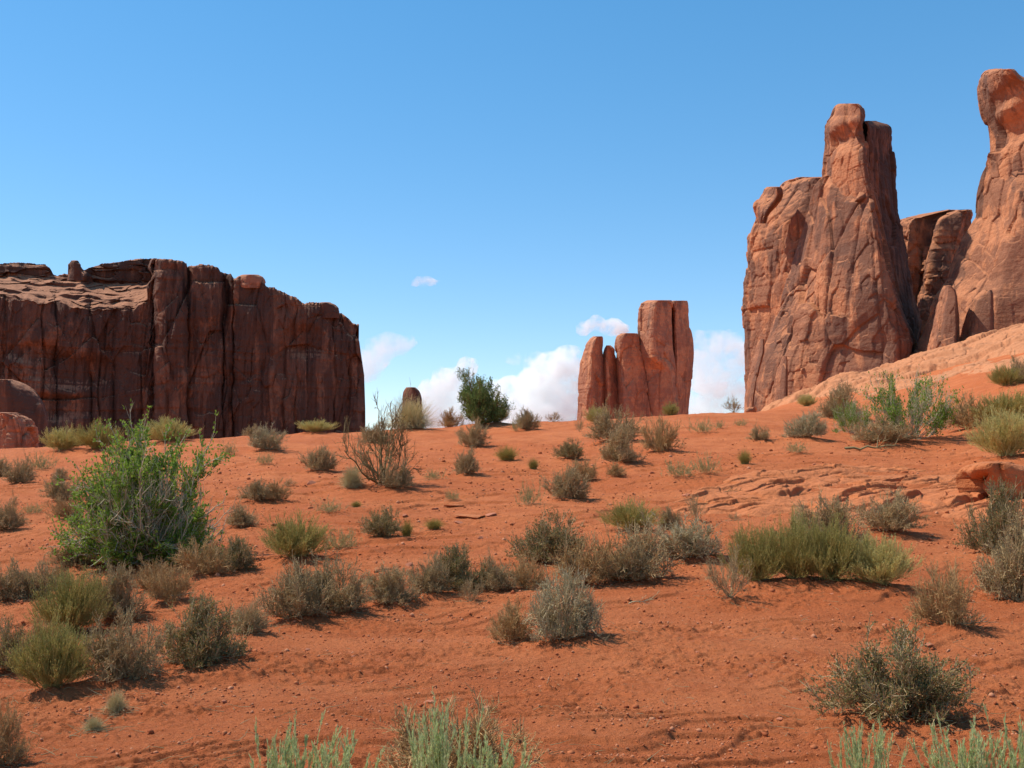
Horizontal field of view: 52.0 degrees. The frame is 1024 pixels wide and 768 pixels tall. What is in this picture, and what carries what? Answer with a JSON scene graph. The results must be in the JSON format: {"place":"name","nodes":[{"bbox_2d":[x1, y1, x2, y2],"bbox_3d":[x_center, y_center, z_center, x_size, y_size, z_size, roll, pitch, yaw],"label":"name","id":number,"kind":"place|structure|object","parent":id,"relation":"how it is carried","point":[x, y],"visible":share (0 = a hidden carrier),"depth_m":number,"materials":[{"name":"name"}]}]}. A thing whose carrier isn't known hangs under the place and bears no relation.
{"place":"outdoors","nodes":[
{"label":"outdoors","id":0,"kind":"place"},
{"bbox_2d":[0,346,1023,767],"bbox_3d":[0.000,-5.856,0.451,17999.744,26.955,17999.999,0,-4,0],"label":"ground","id":1,"kind":"structure","parent":0,"point":[470,644],"depth_m":9.22,"materials":[{"name":"sand"}]},
{"bbox_2d":[0,555,32,599],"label":"grey shrub","id":2,"kind":"object","parent":1,"relation":"on","point":[5,586],"visible":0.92,"depth_m":12.48,"materials":[{"name":"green plant"}]},
{"bbox_2d":[0,610,34,671],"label":"olive shrub","id":3,"kind":"object","parent":1,"relation":"on","point":[7,636],"visible":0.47,"depth_m":8.23,"materials":[{"name":"green plant"}]},
{"bbox_2d":[0,490,34,529],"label":"grey shrub","id":4,"kind":"object","parent":1,"relation":"on","point":[8,520],"visible":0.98,"depth_m":19.72,"materials":[{"name":"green plant"}]},
{"bbox_2d":[0,412,39,448],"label":"cracked outcrop","id":5,"kind":"object","parent":1,"relation":"on","point":[18,430],"visible":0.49,"depth_m":146.82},
{"bbox_2d":[0,449,39,482],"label":"grey shrub","id":6,"kind":"object","parent":1,"relation":"on","point":[24,473],"visible":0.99,"depth_m":27.15,"materials":[{"name":"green plant"}]},
{"bbox_2d":[0,697,43,764],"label":"brown shrub","id":7,"kind":"object","parent":1,"relation":"on","point":[12,750],"visible":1,"depth_m":4.98,"materials":[{"name":"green plant"}]},
{"bbox_2d":[0,379,49,446],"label":"sandstone fin","id":8,"kind":"object","parent":1,"relation":"on","point":[21,398],"visible":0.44,"depth_m":208.62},
{"bbox_2d":[8,554,57,598],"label":"grey shrub","id":9,"kind":"object","parent":1,"relation":"on","point":[43,576],"visible":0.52,"depth_m":12.60,"materials":[{"name":"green plant"}]},
{"bbox_2d":[0,605,107,689],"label":"broom shrub","id":10,"kind":"object","parent":1,"relation":"on","point":[49,658],"visible":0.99,"depth_m":6.91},
{"bbox_2d":[38,425,80,449],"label":"pale broom shrub","id":11,"kind":"object","parent":1,"relation":"on","point":[58,440],"visible":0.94,"depth_m":36.12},
{"bbox_2d":[36,471,83,499],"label":"grey shrub","id":12,"kind":"object","parent":1,"relation":"on","point":[54,491],"visible":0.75,"depth_m":23.41,"materials":[{"name":"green plant"}]},
{"bbox_2d":[42,490,85,522],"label":"brown shrub","id":13,"kind":"object","parent":1,"relation":"on","point":[61,506],"visible":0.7,"depth_m":20.67,"materials":[{"name":"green plant"}]},
{"bbox_2d":[21,558,118,632],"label":"broom shrub","id":14,"kind":"object","parent":1,"relation":"on","point":[79,602],"visible":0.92,"depth_m":10.23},
{"bbox_2d":[40,543,99,566],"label":"grey shrub","id":15,"kind":"object","parent":1,"relation":"on","point":[59,554],"visible":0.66,"depth_m":15.09,"materials":[{"name":"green plant"}]},
{"bbox_2d":[69,418,125,448],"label":"broom shrub","id":16,"kind":"object","parent":1,"relation":"on","point":[84,437],"visible":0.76,"depth_m":35.71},
{"bbox_2d":[98,686,129,716],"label":"straw grass","id":17,"kind":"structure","parent":1,"relation":"on","point":[115,704],"depth_m":5.96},
{"bbox_2d":[84,554,155,620],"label":"grey shrub","id":18,"kind":"object","parent":1,"relation":"on","point":[120,596],"visible":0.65,"depth_m":10.92,"materials":[{"name":"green plant"}]},
{"bbox_2d":[68,600,173,682],"bbox_3d":[-2.686,1.760,7.194,0.710,0.552,0.705,2,-5,-23],"label":"grey shrub","id":19,"kind":"object","parent":1,"relation":"on","point":[116,659],"visible":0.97,"depth_m":7.11,"materials":[{"name":"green plant"}]},
{"bbox_2d":[39,398,235,568],"bbox_3d":[-5.404,1.466,15.416,2.900,2.512,2.656,0,-4,0],"label":"leafy shrub","id":20,"kind":"object","parent":1,"relation":"on","point":[135,516],"visible":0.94,"depth_m":15.01,"materials":[{"name":"green plant"}]},
{"bbox_2d":[130,553,183,589],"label":"brown shrub","id":21,"kind":"object","parent":1,"relation":"on","point":[143,574],"visible":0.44,"depth_m":12.84,"materials":[{"name":"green plant"}]},
{"bbox_2d":[129,413,201,440],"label":"pale broom shrub","id":22,"kind":"object","parent":1,"relation":"on","point":[157,429],"visible":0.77,"depth_m":37.58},
{"bbox_2d":[139,559,199,602],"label":"brown shrub","id":23,"kind":"object","parent":1,"relation":"on","point":[163,589],"visible":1,"depth_m":11.65,"materials":[{"name":"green plant"}]},
{"bbox_2d":[0,258,365,445],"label":"mesa","id":24,"kind":"structure","parent":1,"relation":"on","point":[196,346],"depth_m":379.65,"materials":[{"name":"stone"}]},
{"bbox_2d":[237,274,265,287],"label":"capstone","id":25,"kind":"object","parent":24,"relation":"on","point":[252,280],"visible":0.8,"depth_m":388.11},
{"bbox_2d":[320,302,338,317],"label":"capstone","id":26,"kind":"object","parent":24,"relation":"on","point":[329,309],"visible":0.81,"depth_m":394.15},
{"bbox_2d":[149,589,252,670],"bbox_3d":[-2.320,1.811,7.822,0.673,0.573,0.797,-2,-5,22],"label":"olive shrub","id":27,"kind":"object","parent":1,"relation":"on","point":[201,648],"visible":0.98,"depth_m":7.69,"materials":[{"name":"green plant"}]},
{"bbox_2d":[166,535,236,574],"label":"brown shrub","id":28,"kind":"object","parent":1,"relation":"on","point":[204,564],"visible":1,"depth_m":13.88,"materials":[{"name":"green plant"}]},
{"bbox_2d":[206,534,257,570],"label":"olive shrub","id":29,"kind":"object","parent":1,"relation":"on","point":[239,560],"visible":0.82,"depth_m":14.22,"materials":[{"name":"green plant"}]},
{"bbox_2d":[222,498,260,528],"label":"grey shrub","id":30,"kind":"object","parent":1,"relation":"on","point":[241,518],"visible":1,"depth_m":18.40,"materials":[{"name":"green plant"}]},
{"bbox_2d":[235,478,270,500],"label":"grey shrub","id":31,"kind":"object","parent":1,"relation":"on","point":[254,491],"visible":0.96,"depth_m":21.72,"materials":[{"name":"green plant"}]},
{"bbox_2d":[230,592,278,634],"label":"grey shrub","id":32,"kind":"object","parent":1,"relation":"on","point":[254,619],"visible":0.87,"depth_m":9.23,"materials":[{"name":"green plant"}]},
{"bbox_2d":[247,421,290,449],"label":"pale shrub","id":33,"kind":"object","parent":1,"relation":"on","point":[266,439],"visible":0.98,"depth_m":33.30,"materials":[{"name":"grey plant"}]},
{"bbox_2d":[260,477,292,500],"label":"brown shrub","id":34,"kind":"object","parent":1,"relation":"on","point":[278,493],"visible":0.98,"depth_m":21.84,"materials":[{"name":"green plant"}]},
{"bbox_2d":[249,710,341,767],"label":"sagebrush","id":35,"kind":"object","parent":1,"relation":"on","point":[288,751],"visible":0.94,"depth_m":3.57,"materials":[{"name":"green plant"}]},
{"bbox_2d":[258,508,335,557],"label":"broom shrub","id":36,"kind":"object","parent":1,"relation":"on","point":[300,541],"visible":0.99,"depth_m":14.67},
{"bbox_2d":[255,549,340,618],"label":"grey shrub","id":37,"kind":"object","parent":1,"relation":"on","point":[295,596],"visible":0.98,"depth_m":10.06,"materials":[{"name":"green plant"}]},
{"bbox_2d":[296,418,338,431],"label":"pale broom shrub","id":38,"kind":"object","parent":1,"relation":"on","point":[317,426],"visible":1,"depth_m":41.54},
{"bbox_2d":[298,441,339,470],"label":"grey shrub","id":39,"kind":"object","parent":1,"relation":"on","point":[322,459],"visible":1,"depth_m":27.31,"materials":[{"name":"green plant"}]},
{"bbox_2d":[280,724,385,767],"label":"sagebrush","id":40,"kind":"object","parent":1,"relation":"on","point":[326,759],"visible":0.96,"depth_m":3.56,"materials":[{"name":"green plant"}]},
{"bbox_2d":[305,533,375,613],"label":"grey shrub","id":41,"kind":"object","parent":1,"relation":"on","point":[348,598],"visible":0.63,"depth_m":10.44,"materials":[{"name":"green plant"}]},
{"bbox_2d":[325,526,362,548],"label":"shrub","id":42,"kind":"object","parent":1,"relation":"on","point":[343,541],"visible":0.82,"depth_m":15.60,"materials":[{"name":"beige plant"}]},
{"bbox_2d":[336,463,368,488],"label":"straw grass","id":43,"kind":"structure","parent":1,"relation":"on","point":[350,479],"depth_m":23.29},
{"bbox_2d":[359,417,388,442],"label":"grey shrub","id":44,"kind":"object","parent":1,"relation":"on","point":[371,432],"visible":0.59,"depth_m":35.54,"materials":[{"name":"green plant"}]},
{"bbox_2d":[332,377,425,484],"bbox_3d":[-3.075,1.065,23.638,2.059,2.464,1.794,-2,-5,20],"label":"dead shrub","id":45,"kind":"object","parent":1,"relation":"on","point":[388,451],"visible":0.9,"depth_m":23.69,"materials":[{"name":"brown plant"}]},
{"bbox_2d":[358,506,404,536],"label":"olive shrub","id":46,"kind":"object","parent":1,"relation":"on","point":[383,526],"visible":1,"depth_m":16.54,"materials":[{"name":"green plant"}]},
{"bbox_2d":[359,559,425,605],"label":"grey shrub","id":47,"kind":"object","parent":1,"relation":"on","point":[392,584],"visible":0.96,"depth_m":10.93,"materials":[{"name":"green plant"}]},
{"bbox_2d":[378,450,415,488],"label":"grey shrub","id":48,"kind":"object","parent":1,"relation":"on","point":[390,480],"visible":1,"depth_m":23.01,"materials":[{"name":"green plant"}]},
{"bbox_2d":[382,394,446,429],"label":"straw grass","id":49,"kind":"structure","parent":1,"relation":"on","point":[416,419],"depth_m":41.56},
{"bbox_2d":[406,549,455,593],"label":"grey shrub","id":50,"kind":"object","parent":1,"relation":"on","point":[429,581],"visible":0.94,"depth_m":11.39,"materials":[{"name":"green plant"}]},
{"bbox_2d":[402,688,485,767],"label":"sagebrush","id":51,"kind":"object","parent":1,"relation":"on","point":[434,759],"visible":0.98,"depth_m":3.54,"materials":[{"name":"green plant"}]},
{"bbox_2d":[438,406,464,426],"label":"brown shrub","id":52,"kind":"object","parent":1,"relation":"on","point":[450,420],"visible":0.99,"depth_m":44.97,"materials":[{"name":"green plant"}]},
{"bbox_2d":[364,686,546,767],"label":"sagebrush","id":53,"kind":"object","parent":1,"relation":"on","point":[404,746],"visible":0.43,"depth_m":4.17,"materials":[{"name":"green plant"}]},
{"bbox_2d":[430,541,488,590],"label":"olive shrub","id":54,"kind":"object","parent":1,"relation":"on","point":[459,565],"visible":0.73,"depth_m":11.72,"materials":[{"name":"green plant"}]},
{"bbox_2d":[451,438,480,474],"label":"grey shrub","id":55,"kind":"object","parent":1,"relation":"on","point":[467,463],"visible":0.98,"depth_m":25.55,"materials":[{"name":"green plant"}]},
{"bbox_2d":[454,415,492,446],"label":"grey shrub","id":56,"kind":"object","parent":1,"relation":"on","point":[475,435],"visible":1,"depth_m":34.14,"materials":[{"name":"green plant"}]},
{"bbox_2d":[454,366,515,424],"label":"juniper tree","id":57,"kind":"object","parent":1,"relation":"on","point":[478,400],"visible":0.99,"depth_m":43.29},
{"bbox_2d":[436,723,533,767],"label":"sagebrush","id":58,"kind":"object","parent":1,"relation":"on","point":[489,762],"visible":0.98,"depth_m":3.56,"materials":[{"name":"green plant"}]},
{"bbox_2d":[475,546,522,590],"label":"grey shrub","id":59,"kind":"object","parent":1,"relation":"on","point":[497,579],"visible":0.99,"depth_m":11.60,"materials":[{"name":"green plant"}]},
{"bbox_2d":[485,595,533,640],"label":"brown shrub","id":60,"kind":"object","parent":1,"relation":"on","point":[510,631],"visible":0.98,"depth_m":8.93,"materials":[{"name":"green plant"}]},
{"bbox_2d":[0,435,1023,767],"bbox_3d":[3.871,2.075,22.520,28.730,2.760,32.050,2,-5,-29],"label":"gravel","id":61,"kind":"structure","parent":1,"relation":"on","point":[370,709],"depth_m":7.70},
{"bbox_2d":[512,404,541,428],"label":"grey shrub","id":62,"kind":"object","parent":1,"relation":"on","point":[526,418],"visible":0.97,"depth_m":40.03,"materials":[{"name":"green plant"}]},
{"bbox_2d":[508,553,549,588],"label":"brown shrub","id":63,"kind":"object","parent":1,"relation":"on","point":[522,569],"visible":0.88,"depth_m":11.77,"materials":[{"name":"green plant"}]},
{"bbox_2d":[505,507,590,563],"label":"olive shrub","id":64,"kind":"object","parent":1,"relation":"on","point":[551,539],"visible":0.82,"depth_m":13.99,"materials":[{"name":"green plant"}]},
{"bbox_2d":[521,561,610,642],"bbox_3d":[0.418,1.842,8.809,0.728,0.732,0.800,1,-5,-12],"label":"pale shrub","id":65,"kind":"object","parent":1,"relation":"on","point":[577,616],"visible":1,"depth_m":8.68,"materials":[{"name":"grey plant"}]},
{"bbox_2d":[539,463,595,498],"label":"grey shrub","id":66,"kind":"object","parent":1,"relation":"on","point":[572,486],"visible":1,"depth_m":20.90,"materials":[{"name":"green plant"}]},
{"bbox_2d":[550,437,585,458],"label":"olive shrub","id":67,"kind":"object","parent":1,"relation":"on","point":[569,451],"visible":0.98,"depth_m":28.95,"materials":[{"name":"green plant"}]},
{"bbox_2d":[564,453,600,480],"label":"brown shrub","id":68,"kind":"object","parent":1,"relation":"on","point":[589,470],"visible":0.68,"depth_m":24.13,"materials":[{"name":"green plant"}]},
{"bbox_2d":[548,523,627,584],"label":"brown shrub","id":69,"kind":"object","parent":1,"relation":"on","point":[598,564],"visible":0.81,"depth_m":11.97,"materials":[{"name":"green plant"}]},
{"bbox_2d":[582,389,645,444],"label":"grey shrub","id":70,"kind":"object","parent":1,"relation":"on","point":[604,427],"visible":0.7,"depth_m":33.15,"materials":[{"name":"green plant"}]},
{"bbox_2d":[597,417,647,461],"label":"grey shrub","id":71,"kind":"object","parent":1,"relation":"on","point":[619,448],"visible":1,"depth_m":26.92,"materials":[{"name":"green plant"}]},
{"bbox_2d":[591,495,664,529],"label":"broom shrub","id":72,"kind":"object","parent":1,"relation":"on","point":[623,514],"visible":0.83,"depth_m":16.46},
{"bbox_2d":[577,300,693,419],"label":"slab rocks","id":73,"kind":"object","parent":1,"relation":"on","point":[648,368],"visible":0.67,"depth_m":247.83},
{"bbox_2d":[591,496,687,580],"bbox_3d":[1.468,1.871,12.533,1.108,1.073,1.384,-2,-5,28],"label":"grey shrub","id":74,"kind":"object","parent":1,"relation":"on","point":[637,562],"visible":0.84,"depth_m":12.24,"materials":[{"name":"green plant"}]},
{"bbox_2d":[637,413,686,452],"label":"brown shrub","id":75,"kind":"object","parent":1,"relation":"on","point":[660,441],"visible":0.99,"depth_m":29.98,"materials":[{"name":"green plant"}]},
{"bbox_2d":[657,503,682,528],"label":"grey shrub","id":76,"kind":"object","parent":1,"relation":"on","point":[668,517],"visible":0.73,"depth_m":16.82,"materials":[{"name":"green plant"}]},
{"bbox_2d":[651,510,727,561],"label":"pale shrub","id":77,"kind":"object","parent":1,"relation":"on","point":[689,543],"visible":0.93,"depth_m":13.52,"materials":[{"name":"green plant"}]},
{"bbox_2d":[697,541,753,596],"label":"twiggy bush","id":78,"kind":"object","parent":1,"relation":"on","point":[723,582],"visible":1,"depth_m":10.67,"materials":[{"name":"brown plant"}]},
{"bbox_2d":[716,514,803,580],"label":"broom shrub","id":79,"kind":"object","parent":1,"relation":"on","point":[754,553],"visible":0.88,"depth_m":11.59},
{"bbox_2d":[753,502,833,578],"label":"broom shrub","id":80,"kind":"object","parent":1,"relation":"on","point":[795,537],"visible":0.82,"depth_m":11.46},
{"bbox_2d":[779,408,828,437],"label":"pale shrub","id":81,"kind":"object","parent":1,"relation":"on","point":[811,425],"visible":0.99,"depth_m":31.93,"materials":[{"name":"beige plant"}]},
{"bbox_2d":[778,506,869,581],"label":"broom shrub","id":82,"kind":"object","parent":1,"relation":"on","point":[833,548],"visible":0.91,"depth_m":11.32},
{"bbox_2d":[741,103,921,412],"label":"rock tower","id":83,"kind":"structure","parent":1,"relation":"on","point":[827,288],"depth_m":123.85,"materials":[{"name":"stone"}]},
{"bbox_2d":[791,484,873,551],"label":"grey shrub","id":84,"kind":"object","parent":1,"relation":"on","point":[826,513],"visible":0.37,"depth_m":13.57,"materials":[{"name":"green plant"}]},
{"bbox_2d":[814,378,868,418],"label":"grey shrub","id":85,"kind":"object","parent":1,"relation":"on","point":[839,396],"visible":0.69,"depth_m":44.43,"materials":[{"name":"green plant"}]},
{"bbox_2d":[672,463,1023,538],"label":"slickrock ledge","id":86,"kind":"object","parent":1,"relation":"on","point":[763,493],"visible":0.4,"depth_m":20.31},
{"bbox_2d":[956,461,1023,501],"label":"hollow boulder","id":87,"kind":"object","parent":86,"relation":"on","point":[971,477],"visible":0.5,"depth_m":18.31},
{"bbox_2d":[831,395,874,433],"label":"leafy shrub","id":88,"kind":"object","parent":1,"relation":"on","point":[851,413],"visible":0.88,"depth_m":35.32,"materials":[{"name":"green plant"}]},
{"bbox_2d":[827,716,908,767],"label":"sagebrush","id":89,"kind":"object","parent":1,"relation":"on","point":[879,755],"visible":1,"depth_m":3.54,"materials":[{"name":"green plant"}]},
{"bbox_2d":[829,525,925,585],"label":"pale broom shrub","id":90,"kind":"object","parent":1,"relation":"on","point":[881,564],"visible":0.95,"depth_m":11.15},
{"bbox_2d":[845,410,924,442],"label":"grey shrub","id":91,"kind":"object","parent":1,"relation":"on","point":[891,432],"visible":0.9,"depth_m":30.95,"materials":[{"name":"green plant"}]},
{"bbox_2d":[847,485,931,531],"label":"grey shrub","id":92,"kind":"object","parent":1,"relation":"on","point":[894,516],"visible":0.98,"depth_m":15.68,"materials":[{"name":"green plant"}]},
{"bbox_2d":[761,323,1023,410],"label":"slickrock apron","id":93,"kind":"object","parent":1,"relation":"on","point":[990,344],"visible":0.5,"depth_m":78.44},
{"bbox_2d":[797,612,989,726],"bbox_3d":[2.125,1.587,5.845,0.967,0.601,0.859,1,-5,-16],"label":"olive shrub","id":94,"kind":"object","parent":1,"relation":"on","point":[919,687],"visible":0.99,"depth_m":5.78,"materials":[{"name":"green plant"}]},
{"bbox_2d":[854,361,963,438],"bbox_3d":[12.125,0.639,32.064,3.098,2.683,3.245,2,-5,-23],"label":"leafy shrub","id":95,"kind":"object","parent":1,"relation":"on","point":[893,408],"visible":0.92,"depth_m":31.51,"materials":[{"name":"green plant"}]},
{"bbox_2d":[900,209,972,338],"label":"rock fin","id":96,"kind":"object","parent":1,"relation":"on","point":[932,240],"visible":0.33,"depth_m":143.12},
{"bbox_2d":[900,556,981,629],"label":"brown shrub","id":97,"kind":"object","parent":1,"relation":"on","point":[952,607],"visible":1,"depth_m":9.27,"materials":[{"name":"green plant"}]},
{"bbox_2d":[908,712,1017,767],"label":"sagebrush","id":98,"kind":"object","parent":1,"relation":"on","point":[974,759],"visible":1,"depth_m":3.53,"materials":[{"name":"green plant"}]},
{"bbox_2d":[934,389,999,429],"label":"brown shrub","id":99,"kind":"object","parent":1,"relation":"on","point":[962,419],"visible":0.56,"depth_m":33.65,"materials":[{"name":"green plant"}]},
{"bbox_2d":[912,68,1023,354],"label":"rock tower","id":100,"kind":"structure","parent":1,"relation":"on","point":[981,290],"depth_m":112.34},
{"bbox_2d":[952,474,1023,554],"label":"olive shrub","id":101,"kind":"object","parent":1,"relation":"on","point":[985,532],"visible":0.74,"depth_m":13.78,"materials":[{"name":"green plant"}]},
{"bbox_2d":[956,398,1023,455],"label":"pale broom shrub","id":102,"kind":"object","parent":1,"relation":"on","point":[1000,436],"visible":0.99,"depth_m":24.97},
{"bbox_2d":[966,384,1023,421],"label":"broom shrub","id":103,"kind":"object","parent":1,"relation":"on","point":[1016,402],"visible":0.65,"depth_m":32.65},
{"bbox_2d":[969,703,1023,767],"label":"sagebrush","id":104,"kind":"object","parent":1,"relation":"on","point":[1020,744],"visible":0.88,"depth_m":3.58,"materials":[{"name":"green plant"}]},
{"bbox_2d":[970,492,1023,602],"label":"grey shrub","id":105,"kind":"object","parent":1,"relation":"on","point":[1005,578],"visible":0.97,"depth_m":10.82,"materials":[{"name":"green plant"}]},
{"bbox_2d":[985,362,1023,385],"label":"broom shrub","id":106,"kind":"object","parent":1,"relation":"on","point":[1003,377],"visible":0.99,"depth_m":47.27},
{"bbox_2d":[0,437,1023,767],"bbox_3d":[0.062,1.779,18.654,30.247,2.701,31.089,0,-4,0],"label":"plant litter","id":107,"kind":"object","parent":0,"point":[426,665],"visible":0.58,"depth_m":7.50,"materials":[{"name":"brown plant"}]},
{"bbox_2d":[0,0,1023,429],"label":"sky","id":108,"kind":"structure","parent":0,"point":[495,189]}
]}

